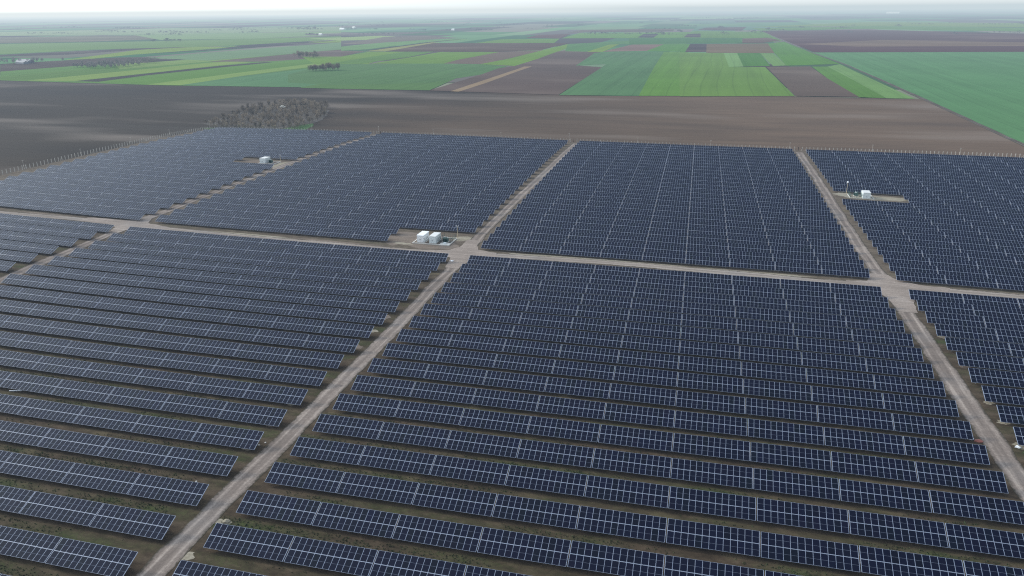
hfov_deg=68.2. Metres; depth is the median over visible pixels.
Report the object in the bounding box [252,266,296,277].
solar table
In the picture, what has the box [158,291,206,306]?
solar table
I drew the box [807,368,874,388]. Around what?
solar table
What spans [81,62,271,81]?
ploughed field
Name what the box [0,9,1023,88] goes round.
distant fields
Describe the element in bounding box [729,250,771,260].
solar table
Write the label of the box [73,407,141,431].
solar table
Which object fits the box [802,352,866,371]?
solar table
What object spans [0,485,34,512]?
solar table
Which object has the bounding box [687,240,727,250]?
solar table
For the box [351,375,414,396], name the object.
solar table
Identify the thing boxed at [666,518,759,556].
solar table
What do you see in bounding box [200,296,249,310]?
solar table
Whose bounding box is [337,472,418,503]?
solar table
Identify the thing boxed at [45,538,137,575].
solar table
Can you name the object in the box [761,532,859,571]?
solar table
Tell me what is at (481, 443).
solar table
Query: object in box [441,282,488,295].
solar table
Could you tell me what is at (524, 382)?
solar table
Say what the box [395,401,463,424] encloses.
solar table
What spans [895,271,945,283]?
solar table
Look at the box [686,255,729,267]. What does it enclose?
solar table
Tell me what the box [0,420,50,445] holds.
solar table
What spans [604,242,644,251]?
solar table
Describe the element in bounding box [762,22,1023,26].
green field
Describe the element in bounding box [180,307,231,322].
solar table
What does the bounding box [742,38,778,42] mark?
ploughed field
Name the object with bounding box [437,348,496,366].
solar table
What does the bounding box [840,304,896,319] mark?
solar table
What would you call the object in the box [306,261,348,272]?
solar table
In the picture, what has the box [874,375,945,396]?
solar table
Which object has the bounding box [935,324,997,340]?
solar table
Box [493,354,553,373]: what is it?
solar table
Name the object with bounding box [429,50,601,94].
ploughed field
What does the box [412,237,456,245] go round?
kerb frame
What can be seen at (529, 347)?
solar table
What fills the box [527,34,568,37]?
ploughed field
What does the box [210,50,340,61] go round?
ploughed field
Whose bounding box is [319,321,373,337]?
solar table
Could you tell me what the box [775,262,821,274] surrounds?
solar table
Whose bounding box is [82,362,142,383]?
solar table
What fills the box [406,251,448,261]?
solar table
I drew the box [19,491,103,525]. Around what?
solar table
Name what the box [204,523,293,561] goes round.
solar table
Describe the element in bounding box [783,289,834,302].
solar table
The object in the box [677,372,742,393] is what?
solar table
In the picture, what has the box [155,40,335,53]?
ploughed field
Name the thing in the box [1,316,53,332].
solar table
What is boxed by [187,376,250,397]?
solar table
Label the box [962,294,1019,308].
solar table
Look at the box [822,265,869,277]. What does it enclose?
solar table
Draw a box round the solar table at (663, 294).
[634,287,683,301]
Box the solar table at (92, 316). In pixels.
[70,309,121,325]
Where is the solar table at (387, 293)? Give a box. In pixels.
[362,287,410,300]
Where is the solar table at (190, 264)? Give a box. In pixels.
[176,259,218,271]
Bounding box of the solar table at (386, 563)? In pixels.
[369,550,465,575]
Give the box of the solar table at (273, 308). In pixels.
[244,300,293,314]
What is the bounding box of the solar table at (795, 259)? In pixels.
[773,254,817,264]
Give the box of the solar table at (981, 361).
[956,352,1023,371]
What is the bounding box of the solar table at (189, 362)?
[160,353,218,372]
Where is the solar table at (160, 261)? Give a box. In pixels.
[139,255,181,266]
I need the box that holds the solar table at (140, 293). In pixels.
[117,287,164,301]
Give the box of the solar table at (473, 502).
[412,483,496,515]
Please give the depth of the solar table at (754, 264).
264.92 m
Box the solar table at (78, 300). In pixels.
[54,293,102,308]
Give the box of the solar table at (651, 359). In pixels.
[618,350,678,368]
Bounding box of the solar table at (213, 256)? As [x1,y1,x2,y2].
[192,251,233,261]
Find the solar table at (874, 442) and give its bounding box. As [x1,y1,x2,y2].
[824,427,904,454]
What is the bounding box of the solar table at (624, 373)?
[613,366,677,386]
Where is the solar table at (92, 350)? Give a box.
[62,341,118,359]
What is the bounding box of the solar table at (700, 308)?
[682,302,734,317]
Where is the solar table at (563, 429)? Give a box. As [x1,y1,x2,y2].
[527,416,599,441]
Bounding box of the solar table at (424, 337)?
[396,329,451,345]
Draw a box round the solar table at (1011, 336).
[996,329,1023,343]
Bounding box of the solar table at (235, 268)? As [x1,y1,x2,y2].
[213,262,256,274]
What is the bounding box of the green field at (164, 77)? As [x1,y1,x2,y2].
[100,60,312,83]
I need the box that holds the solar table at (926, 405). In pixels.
[883,393,958,417]
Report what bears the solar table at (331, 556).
on the farm ground at (148, 548)
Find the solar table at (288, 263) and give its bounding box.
[267,257,309,268]
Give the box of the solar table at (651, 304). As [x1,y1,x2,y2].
[631,298,682,312]
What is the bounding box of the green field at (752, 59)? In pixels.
[737,53,769,66]
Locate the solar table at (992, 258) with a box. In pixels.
[968,253,1015,263]
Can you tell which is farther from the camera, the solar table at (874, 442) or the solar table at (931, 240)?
the solar table at (931, 240)
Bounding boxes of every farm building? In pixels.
[15,61,28,63]
[16,59,34,62]
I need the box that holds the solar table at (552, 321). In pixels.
[519,313,572,328]
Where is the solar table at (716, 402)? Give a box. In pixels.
[676,390,744,413]
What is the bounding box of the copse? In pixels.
[73,57,157,66]
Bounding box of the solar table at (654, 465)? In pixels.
[592,448,670,477]
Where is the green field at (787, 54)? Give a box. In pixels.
[768,42,838,65]
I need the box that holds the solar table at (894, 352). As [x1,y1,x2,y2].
[859,343,923,361]
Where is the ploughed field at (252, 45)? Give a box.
[226,41,307,47]
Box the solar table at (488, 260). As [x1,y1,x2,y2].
[467,255,509,266]
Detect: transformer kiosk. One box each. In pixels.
[259,157,269,162]
[417,231,428,242]
[429,232,440,243]
[860,190,870,198]
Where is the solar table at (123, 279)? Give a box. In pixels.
[99,273,144,286]
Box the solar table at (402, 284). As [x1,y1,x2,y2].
[375,277,420,290]
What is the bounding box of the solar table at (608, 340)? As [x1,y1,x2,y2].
[566,330,622,347]
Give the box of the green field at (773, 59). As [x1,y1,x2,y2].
[760,53,785,65]
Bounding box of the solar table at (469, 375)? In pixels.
[424,364,486,384]
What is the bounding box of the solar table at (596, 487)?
[585,475,668,507]
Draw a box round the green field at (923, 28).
[753,26,1023,31]
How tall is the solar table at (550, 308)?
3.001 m
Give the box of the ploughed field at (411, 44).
[366,38,466,50]
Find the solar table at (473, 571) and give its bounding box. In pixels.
[465,565,529,575]
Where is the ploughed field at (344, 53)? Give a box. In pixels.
[341,51,363,56]
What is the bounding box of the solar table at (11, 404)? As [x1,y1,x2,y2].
[0,394,29,414]
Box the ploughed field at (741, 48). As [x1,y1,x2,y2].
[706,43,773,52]
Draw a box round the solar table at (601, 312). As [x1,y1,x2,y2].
[576,305,628,320]
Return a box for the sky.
[0,0,1023,16]
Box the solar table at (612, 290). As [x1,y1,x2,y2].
[586,283,634,297]
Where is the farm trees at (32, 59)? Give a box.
[0,57,63,63]
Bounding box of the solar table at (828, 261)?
[818,257,863,267]
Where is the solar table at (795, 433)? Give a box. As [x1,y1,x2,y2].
[748,419,823,444]
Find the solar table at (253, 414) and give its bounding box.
[219,402,286,425]
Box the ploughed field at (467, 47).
[390,43,566,51]
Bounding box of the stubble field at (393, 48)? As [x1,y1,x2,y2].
[371,42,434,50]
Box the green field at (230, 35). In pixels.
[136,31,340,39]
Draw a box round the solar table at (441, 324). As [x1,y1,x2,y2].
[409,316,462,332]
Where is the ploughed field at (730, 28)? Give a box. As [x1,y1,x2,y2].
[699,27,745,30]
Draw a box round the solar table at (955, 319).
[925,311,985,327]
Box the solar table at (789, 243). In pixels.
[769,239,810,248]
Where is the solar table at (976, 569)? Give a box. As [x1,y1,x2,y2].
[963,561,1023,575]
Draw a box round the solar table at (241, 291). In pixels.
[219,285,265,299]
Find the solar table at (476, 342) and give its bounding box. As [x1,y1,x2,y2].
[449,334,505,351]
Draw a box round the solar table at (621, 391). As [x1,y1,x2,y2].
[609,383,675,406]
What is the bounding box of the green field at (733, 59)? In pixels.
[724,53,742,66]
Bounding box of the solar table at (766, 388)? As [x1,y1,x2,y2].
[743,379,811,401]
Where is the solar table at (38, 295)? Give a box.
[14,288,61,303]
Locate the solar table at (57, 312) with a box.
[28,304,78,319]
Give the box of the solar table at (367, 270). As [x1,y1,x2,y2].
[345,264,389,275]
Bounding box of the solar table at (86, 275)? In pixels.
[62,269,105,281]
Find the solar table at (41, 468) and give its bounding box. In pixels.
[0,453,74,482]
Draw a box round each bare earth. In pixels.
[18,211,63,215]
[180,552,194,560]
[212,231,290,238]
[215,519,231,523]
[234,160,281,164]
[273,162,290,167]
[290,237,384,245]
[385,233,416,245]
[387,232,464,248]
[450,236,471,240]
[503,252,687,266]
[693,267,808,276]
[833,192,851,196]
[848,194,908,201]
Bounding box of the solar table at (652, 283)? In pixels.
[636,277,683,290]
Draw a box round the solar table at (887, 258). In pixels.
[883,254,929,264]
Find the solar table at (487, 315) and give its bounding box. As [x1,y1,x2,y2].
[469,308,521,323]
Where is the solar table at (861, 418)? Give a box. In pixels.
[818,405,893,430]
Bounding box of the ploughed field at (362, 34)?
[305,32,427,35]
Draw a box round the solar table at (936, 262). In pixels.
[929,258,977,268]
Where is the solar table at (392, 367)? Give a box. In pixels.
[367,358,428,377]
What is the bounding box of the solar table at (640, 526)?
[577,506,666,541]
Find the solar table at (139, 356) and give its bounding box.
[110,347,167,366]
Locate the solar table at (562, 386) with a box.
[545,377,610,398]
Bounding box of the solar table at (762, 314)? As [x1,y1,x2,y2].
[735,306,789,322]
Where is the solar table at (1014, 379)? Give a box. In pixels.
[968,368,1023,387]
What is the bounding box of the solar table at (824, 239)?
[808,235,848,243]
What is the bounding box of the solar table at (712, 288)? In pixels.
[684,281,732,294]
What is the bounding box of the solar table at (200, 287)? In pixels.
[178,281,224,294]
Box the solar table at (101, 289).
[78,282,123,296]
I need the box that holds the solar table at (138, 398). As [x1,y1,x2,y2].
[105,387,169,409]
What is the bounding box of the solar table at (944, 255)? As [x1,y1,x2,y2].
[922,250,968,260]
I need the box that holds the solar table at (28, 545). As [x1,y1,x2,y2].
[0,526,61,562]
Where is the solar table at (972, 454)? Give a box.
[903,436,989,464]
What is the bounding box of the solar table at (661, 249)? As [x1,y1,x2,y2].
[644,244,685,254]
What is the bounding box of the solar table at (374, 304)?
[349,297,399,311]
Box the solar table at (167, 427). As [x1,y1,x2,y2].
[131,415,201,440]
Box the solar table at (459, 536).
[392,514,482,551]
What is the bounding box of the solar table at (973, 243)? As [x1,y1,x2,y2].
[952,239,996,248]
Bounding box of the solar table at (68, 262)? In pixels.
[47,256,89,267]
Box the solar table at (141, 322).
[114,314,166,330]
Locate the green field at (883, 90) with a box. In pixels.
[828,64,913,98]
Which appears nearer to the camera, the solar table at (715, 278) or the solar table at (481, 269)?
the solar table at (715, 278)
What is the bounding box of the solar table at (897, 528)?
[848,510,947,547]
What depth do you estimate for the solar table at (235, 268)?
263.22 m
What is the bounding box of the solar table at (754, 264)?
[730,258,774,269]
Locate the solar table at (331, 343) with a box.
[303,335,359,352]
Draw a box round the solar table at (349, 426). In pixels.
[312,414,383,439]
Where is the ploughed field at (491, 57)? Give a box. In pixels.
[444,50,541,63]
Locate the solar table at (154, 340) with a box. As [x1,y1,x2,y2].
[135,332,190,350]
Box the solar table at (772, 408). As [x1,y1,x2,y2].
[746,398,817,421]
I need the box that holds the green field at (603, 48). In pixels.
[588,44,618,51]
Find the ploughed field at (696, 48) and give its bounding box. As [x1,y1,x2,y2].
[685,44,706,51]
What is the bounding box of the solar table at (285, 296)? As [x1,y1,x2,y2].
[261,289,309,302]
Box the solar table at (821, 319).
[790,311,845,326]
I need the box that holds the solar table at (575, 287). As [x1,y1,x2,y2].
[539,280,586,292]
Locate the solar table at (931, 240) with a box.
[909,236,951,244]
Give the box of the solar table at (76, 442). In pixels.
[38,429,109,455]
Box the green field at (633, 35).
[564,32,688,37]
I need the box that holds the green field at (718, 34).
[682,31,780,41]
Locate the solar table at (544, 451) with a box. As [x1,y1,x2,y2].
[517,439,593,467]
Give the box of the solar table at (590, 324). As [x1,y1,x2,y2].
[571,317,625,332]
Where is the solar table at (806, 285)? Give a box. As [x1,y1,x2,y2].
[781,279,829,292]
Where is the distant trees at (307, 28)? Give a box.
[3,11,1023,41]
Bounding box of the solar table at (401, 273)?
[386,267,430,279]
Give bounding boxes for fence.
[0,126,209,173]
[209,127,380,133]
[380,131,573,141]
[439,234,455,242]
[576,139,798,149]
[798,147,1023,156]
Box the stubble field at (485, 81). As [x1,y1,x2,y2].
[453,66,531,91]
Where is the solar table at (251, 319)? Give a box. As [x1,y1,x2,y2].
[225,312,277,327]
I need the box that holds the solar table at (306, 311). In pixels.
[289,304,339,319]
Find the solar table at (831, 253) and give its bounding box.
[814,249,858,259]
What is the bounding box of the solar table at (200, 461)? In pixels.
[161,447,237,475]
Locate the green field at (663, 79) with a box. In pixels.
[639,52,687,95]
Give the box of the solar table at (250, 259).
[229,254,271,265]
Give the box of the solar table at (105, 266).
[83,260,125,272]
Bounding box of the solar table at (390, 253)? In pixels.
[368,248,409,258]
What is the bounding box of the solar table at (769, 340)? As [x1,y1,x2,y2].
[738,332,796,349]
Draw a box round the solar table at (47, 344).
[16,335,71,353]
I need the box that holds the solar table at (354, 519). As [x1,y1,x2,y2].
[312,502,399,537]
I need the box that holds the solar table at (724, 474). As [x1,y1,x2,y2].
[671,458,752,488]
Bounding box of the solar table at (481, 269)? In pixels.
[459,264,503,275]
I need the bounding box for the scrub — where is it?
[204,102,327,128]
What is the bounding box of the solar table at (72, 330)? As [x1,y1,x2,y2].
[44,321,97,338]
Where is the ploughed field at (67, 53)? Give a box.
[0,47,182,56]
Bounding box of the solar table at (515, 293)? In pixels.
[486,286,534,299]
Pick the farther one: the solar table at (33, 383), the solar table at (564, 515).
the solar table at (33, 383)
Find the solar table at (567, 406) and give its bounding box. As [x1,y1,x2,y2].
[536,396,605,418]
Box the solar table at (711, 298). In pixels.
[683,291,733,305]
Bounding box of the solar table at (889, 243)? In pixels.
[872,239,915,248]
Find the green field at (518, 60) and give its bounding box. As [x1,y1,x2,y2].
[483,44,567,65]
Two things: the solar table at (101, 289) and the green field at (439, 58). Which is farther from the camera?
the green field at (439, 58)
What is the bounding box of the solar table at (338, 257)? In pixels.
[318,252,360,263]
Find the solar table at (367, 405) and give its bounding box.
[333,393,399,416]
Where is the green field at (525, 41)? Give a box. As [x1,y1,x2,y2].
[479,39,558,42]
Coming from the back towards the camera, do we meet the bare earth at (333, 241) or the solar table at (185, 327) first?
the bare earth at (333, 241)
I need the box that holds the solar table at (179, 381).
[134,369,195,390]
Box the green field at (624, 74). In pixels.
[560,52,662,95]
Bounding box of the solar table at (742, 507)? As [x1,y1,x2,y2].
[668,486,755,520]
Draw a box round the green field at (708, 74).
[680,53,793,95]
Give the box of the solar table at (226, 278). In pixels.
[196,271,241,283]
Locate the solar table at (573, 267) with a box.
[551,261,594,273]
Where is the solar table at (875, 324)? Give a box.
[846,316,904,332]
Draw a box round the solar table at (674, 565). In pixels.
[664,555,763,575]
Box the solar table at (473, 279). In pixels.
[450,273,496,285]
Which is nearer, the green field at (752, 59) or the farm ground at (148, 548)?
the farm ground at (148, 548)
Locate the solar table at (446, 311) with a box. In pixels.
[421,304,471,319]
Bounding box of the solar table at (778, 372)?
[742,362,805,382]
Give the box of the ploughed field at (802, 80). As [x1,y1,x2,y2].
[767,66,857,96]
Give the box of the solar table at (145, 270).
[120,264,163,275]
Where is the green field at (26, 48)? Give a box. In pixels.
[0,36,340,53]
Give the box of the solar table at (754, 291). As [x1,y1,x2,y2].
[733,285,782,298]
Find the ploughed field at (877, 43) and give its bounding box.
[811,40,1023,46]
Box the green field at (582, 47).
[565,41,686,51]
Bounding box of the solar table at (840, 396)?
[812,386,883,408]
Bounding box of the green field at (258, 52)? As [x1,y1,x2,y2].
[152,42,340,60]
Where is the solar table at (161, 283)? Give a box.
[138,277,183,289]
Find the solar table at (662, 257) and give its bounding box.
[643,252,685,263]
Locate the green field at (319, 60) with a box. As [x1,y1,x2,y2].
[303,52,398,63]
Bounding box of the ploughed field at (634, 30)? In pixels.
[568,29,673,32]
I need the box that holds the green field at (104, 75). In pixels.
[28,62,248,80]
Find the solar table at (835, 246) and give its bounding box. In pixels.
[811,242,853,251]
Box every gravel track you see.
[0,135,374,283]
[136,144,576,575]
[795,152,1023,502]
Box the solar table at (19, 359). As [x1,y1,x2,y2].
[0,350,42,368]
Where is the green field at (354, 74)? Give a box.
[288,64,506,84]
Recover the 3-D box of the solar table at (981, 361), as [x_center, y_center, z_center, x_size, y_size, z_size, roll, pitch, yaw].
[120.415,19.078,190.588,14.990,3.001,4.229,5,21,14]
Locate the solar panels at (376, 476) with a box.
[0,312,1023,575]
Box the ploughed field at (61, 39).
[0,35,151,42]
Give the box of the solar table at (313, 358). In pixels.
[285,349,343,367]
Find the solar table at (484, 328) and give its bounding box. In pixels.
[459,320,513,336]
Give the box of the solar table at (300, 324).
[271,316,324,332]
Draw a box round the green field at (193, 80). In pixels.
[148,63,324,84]
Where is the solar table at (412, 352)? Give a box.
[382,343,440,361]
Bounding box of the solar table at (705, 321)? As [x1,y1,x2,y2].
[682,314,735,330]
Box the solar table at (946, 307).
[917,300,974,315]
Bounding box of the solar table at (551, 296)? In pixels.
[533,290,582,303]
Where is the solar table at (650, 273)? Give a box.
[639,268,684,280]
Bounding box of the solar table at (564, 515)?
[492,494,579,528]
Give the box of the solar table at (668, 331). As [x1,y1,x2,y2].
[625,322,680,338]
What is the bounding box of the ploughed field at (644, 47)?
[603,44,662,51]
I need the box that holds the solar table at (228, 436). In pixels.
[191,423,263,449]
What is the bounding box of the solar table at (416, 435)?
[377,422,450,448]
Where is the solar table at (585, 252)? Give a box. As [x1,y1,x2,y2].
[560,246,601,256]
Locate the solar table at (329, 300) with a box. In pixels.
[305,293,353,307]
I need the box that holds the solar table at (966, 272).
[937,266,986,277]
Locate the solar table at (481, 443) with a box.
[445,430,520,457]
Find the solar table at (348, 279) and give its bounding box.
[333,273,377,286]
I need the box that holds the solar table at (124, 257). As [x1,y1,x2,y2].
[103,252,144,263]
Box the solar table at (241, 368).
[211,359,271,378]
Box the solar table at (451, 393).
[410,382,475,403]
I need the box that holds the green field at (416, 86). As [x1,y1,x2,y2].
[301,79,453,89]
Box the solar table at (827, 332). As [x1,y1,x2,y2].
[794,323,851,340]
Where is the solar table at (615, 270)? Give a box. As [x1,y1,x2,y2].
[594,265,638,276]
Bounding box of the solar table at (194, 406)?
[160,394,226,417]
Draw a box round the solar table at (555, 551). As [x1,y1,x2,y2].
[477,527,570,566]
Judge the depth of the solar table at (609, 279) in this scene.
249.80 m
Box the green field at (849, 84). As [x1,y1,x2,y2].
[813,67,884,97]
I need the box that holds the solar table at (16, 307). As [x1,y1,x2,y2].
[0,299,36,314]
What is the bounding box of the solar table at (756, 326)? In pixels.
[737,319,792,334]
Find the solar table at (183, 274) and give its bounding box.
[157,268,201,279]
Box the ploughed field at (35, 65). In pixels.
[0,57,158,71]
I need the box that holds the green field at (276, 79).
[184,69,315,86]
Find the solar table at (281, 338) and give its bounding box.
[253,329,308,346]
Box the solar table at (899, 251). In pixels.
[877,246,922,256]
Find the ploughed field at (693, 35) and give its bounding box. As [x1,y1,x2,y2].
[685,34,700,36]
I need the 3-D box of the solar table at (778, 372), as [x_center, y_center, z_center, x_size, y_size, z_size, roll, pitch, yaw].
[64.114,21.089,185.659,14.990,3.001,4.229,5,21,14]
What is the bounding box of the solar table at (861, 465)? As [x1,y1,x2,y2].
[831,451,917,481]
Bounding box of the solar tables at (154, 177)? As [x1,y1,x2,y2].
[0,127,1023,575]
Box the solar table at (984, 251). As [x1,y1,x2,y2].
[959,246,1005,255]
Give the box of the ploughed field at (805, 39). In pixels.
[763,30,1023,51]
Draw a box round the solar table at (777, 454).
[751,442,830,470]
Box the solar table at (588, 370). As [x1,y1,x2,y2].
[552,360,614,379]
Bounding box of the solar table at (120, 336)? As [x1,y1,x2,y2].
[89,327,143,344]
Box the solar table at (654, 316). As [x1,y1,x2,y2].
[628,309,681,325]
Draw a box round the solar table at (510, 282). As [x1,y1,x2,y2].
[494,276,540,289]
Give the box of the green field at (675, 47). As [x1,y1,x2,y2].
[648,44,689,51]
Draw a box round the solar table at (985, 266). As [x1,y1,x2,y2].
[976,261,1023,272]
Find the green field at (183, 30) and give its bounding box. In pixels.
[0,27,340,35]
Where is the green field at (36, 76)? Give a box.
[0,60,220,79]
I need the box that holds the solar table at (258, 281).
[236,275,281,288]
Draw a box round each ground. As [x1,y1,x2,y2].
[0,132,1023,575]
[433,82,1023,146]
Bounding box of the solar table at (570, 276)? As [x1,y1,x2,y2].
[545,270,590,282]
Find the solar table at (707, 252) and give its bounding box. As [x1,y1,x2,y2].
[686,247,728,257]
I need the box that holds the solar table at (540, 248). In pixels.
[520,243,560,253]
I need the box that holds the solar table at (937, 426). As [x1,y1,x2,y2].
[892,413,973,439]
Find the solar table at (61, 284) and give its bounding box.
[39,278,85,291]
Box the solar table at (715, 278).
[685,272,731,284]
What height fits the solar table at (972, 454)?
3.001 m
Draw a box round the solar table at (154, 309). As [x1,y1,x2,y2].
[137,302,186,317]
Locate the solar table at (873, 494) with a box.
[839,479,931,512]
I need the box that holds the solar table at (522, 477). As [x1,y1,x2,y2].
[505,465,586,496]
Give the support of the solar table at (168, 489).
on the farm ground at (148, 548)
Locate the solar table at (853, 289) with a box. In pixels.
[830,283,881,296]
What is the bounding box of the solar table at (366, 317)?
[335,309,386,324]
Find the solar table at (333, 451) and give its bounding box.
[290,437,364,464]
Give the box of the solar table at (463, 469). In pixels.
[430,455,509,484]
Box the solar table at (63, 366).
[32,356,91,376]
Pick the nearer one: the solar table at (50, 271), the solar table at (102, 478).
the solar table at (102, 478)
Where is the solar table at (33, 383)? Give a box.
[0,372,62,393]
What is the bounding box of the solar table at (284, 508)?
[236,490,320,524]
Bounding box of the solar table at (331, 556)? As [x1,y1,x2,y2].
[284,536,377,575]
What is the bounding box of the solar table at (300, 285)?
[277,279,322,291]
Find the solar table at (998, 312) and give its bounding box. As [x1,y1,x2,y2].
[973,305,1023,319]
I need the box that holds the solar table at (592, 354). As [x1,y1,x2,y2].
[559,344,618,363]
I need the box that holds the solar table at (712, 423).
[674,411,746,435]
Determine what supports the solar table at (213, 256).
on the farm ground at (148, 548)
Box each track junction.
[79,211,168,233]
[426,239,496,268]
[846,273,949,312]
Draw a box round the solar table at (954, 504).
[929,490,1023,524]
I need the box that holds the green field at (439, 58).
[371,52,496,63]
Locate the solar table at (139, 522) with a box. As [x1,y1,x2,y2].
[89,504,175,539]
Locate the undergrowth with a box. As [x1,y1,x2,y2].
[205,104,328,128]
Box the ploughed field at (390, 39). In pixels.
[344,36,452,43]
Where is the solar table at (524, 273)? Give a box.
[501,267,546,279]
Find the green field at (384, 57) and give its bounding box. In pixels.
[331,52,429,63]
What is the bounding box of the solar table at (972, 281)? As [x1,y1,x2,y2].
[945,275,997,288]
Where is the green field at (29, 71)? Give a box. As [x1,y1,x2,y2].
[0,49,340,86]
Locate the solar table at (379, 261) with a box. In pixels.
[357,255,399,267]
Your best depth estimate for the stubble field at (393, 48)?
1907.32 m
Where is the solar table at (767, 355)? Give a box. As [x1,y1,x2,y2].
[740,346,801,364]
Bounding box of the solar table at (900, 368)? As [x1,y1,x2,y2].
[866,358,933,378]
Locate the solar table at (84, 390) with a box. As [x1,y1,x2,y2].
[51,380,114,401]
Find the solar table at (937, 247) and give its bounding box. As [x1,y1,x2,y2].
[915,242,960,252]
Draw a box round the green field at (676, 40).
[629,38,742,43]
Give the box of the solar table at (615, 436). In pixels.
[598,425,672,450]
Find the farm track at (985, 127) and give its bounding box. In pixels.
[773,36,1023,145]
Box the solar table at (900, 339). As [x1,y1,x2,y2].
[852,329,913,346]
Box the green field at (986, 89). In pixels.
[813,52,1023,142]
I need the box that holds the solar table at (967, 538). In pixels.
[945,523,1023,558]
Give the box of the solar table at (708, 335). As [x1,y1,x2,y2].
[681,327,737,344]
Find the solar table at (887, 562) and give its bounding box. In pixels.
[859,545,964,575]
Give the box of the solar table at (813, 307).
[787,300,840,314]
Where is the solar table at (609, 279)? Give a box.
[590,274,636,286]
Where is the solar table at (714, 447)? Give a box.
[673,433,749,460]
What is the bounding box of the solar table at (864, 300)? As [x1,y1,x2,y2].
[835,293,888,307]
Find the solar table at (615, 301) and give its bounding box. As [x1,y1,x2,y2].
[581,294,631,308]
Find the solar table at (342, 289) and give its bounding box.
[319,283,365,296]
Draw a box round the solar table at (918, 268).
[889,262,937,273]
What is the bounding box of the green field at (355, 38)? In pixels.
[311,36,393,40]
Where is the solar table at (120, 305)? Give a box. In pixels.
[95,297,144,312]
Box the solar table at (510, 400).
[472,388,539,411]
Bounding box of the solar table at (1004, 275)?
[986,270,1023,280]
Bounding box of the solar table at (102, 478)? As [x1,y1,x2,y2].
[61,463,139,493]
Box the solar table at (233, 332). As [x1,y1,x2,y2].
[205,324,259,341]
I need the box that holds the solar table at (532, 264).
[508,258,551,269]
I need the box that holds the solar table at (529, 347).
[503,339,560,357]
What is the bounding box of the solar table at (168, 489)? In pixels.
[128,474,208,505]
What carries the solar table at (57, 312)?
on the farm ground at (148, 548)
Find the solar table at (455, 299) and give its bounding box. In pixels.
[431,293,480,307]
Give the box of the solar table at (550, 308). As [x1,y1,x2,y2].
[527,301,577,315]
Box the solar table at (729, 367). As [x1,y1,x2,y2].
[678,356,740,375]
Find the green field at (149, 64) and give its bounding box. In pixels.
[115,56,259,68]
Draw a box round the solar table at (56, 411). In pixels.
[17,399,84,422]
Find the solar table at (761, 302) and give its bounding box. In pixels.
[734,295,785,309]
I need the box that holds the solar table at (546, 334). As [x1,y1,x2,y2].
[511,325,567,341]
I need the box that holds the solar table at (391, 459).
[358,446,435,474]
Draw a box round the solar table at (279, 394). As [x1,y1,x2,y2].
[243,383,307,405]
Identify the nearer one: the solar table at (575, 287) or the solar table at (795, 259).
the solar table at (575, 287)
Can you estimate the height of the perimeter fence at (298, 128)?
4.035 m
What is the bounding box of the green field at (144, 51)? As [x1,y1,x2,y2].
[67,40,340,59]
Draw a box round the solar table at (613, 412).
[604,403,674,427]
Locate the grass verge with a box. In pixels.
[205,123,312,129]
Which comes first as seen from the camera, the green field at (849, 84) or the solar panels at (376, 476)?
the solar panels at (376, 476)
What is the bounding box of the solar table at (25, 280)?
[1,274,46,287]
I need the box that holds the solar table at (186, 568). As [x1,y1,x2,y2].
[172,560,263,575]
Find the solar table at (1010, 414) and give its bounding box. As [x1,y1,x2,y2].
[997,405,1023,423]
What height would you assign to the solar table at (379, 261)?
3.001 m
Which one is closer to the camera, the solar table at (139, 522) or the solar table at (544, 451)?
the solar table at (139, 522)
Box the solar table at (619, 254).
[601,249,642,259]
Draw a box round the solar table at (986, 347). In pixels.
[945,337,1011,355]
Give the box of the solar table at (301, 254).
[281,249,322,260]
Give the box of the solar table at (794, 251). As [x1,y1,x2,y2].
[771,246,813,255]
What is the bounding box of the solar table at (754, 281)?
[732,275,779,287]
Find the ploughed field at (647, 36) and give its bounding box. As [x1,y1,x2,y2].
[637,34,657,37]
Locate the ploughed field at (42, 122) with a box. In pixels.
[0,80,1023,174]
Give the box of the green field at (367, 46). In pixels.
[341,39,466,50]
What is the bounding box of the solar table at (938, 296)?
[909,289,963,303]
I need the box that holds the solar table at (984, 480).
[916,462,1008,493]
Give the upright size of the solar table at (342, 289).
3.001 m
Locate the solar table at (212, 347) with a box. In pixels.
[184,338,240,356]
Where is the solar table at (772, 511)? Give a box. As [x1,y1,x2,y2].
[757,498,848,533]
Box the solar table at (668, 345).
[621,335,679,352]
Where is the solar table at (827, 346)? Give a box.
[797,337,858,355]
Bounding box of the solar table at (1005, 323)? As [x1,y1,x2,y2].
[984,316,1023,331]
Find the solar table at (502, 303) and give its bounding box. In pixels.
[478,297,527,311]
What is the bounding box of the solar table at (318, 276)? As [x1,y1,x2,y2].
[291,269,336,281]
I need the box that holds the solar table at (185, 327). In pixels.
[159,319,211,335]
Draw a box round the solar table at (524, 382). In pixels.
[483,370,546,391]
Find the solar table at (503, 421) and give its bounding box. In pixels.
[460,408,530,432]
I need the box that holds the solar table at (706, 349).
[680,340,738,358]
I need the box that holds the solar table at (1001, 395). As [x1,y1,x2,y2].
[982,386,1023,404]
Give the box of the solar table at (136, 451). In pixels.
[98,438,172,465]
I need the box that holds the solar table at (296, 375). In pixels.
[265,365,326,385]
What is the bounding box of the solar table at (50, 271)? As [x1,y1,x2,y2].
[26,264,69,277]
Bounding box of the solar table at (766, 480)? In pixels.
[754,468,839,499]
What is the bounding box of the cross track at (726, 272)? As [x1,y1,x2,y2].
[0,211,1023,298]
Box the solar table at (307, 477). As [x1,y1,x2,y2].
[265,462,344,492]
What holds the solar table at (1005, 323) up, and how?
on the farm ground at (148, 548)
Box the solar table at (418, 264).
[397,259,439,270]
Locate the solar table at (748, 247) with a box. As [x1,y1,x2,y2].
[728,243,769,252]
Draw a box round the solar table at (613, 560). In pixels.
[567,541,663,575]
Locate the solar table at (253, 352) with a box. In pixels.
[233,344,291,361]

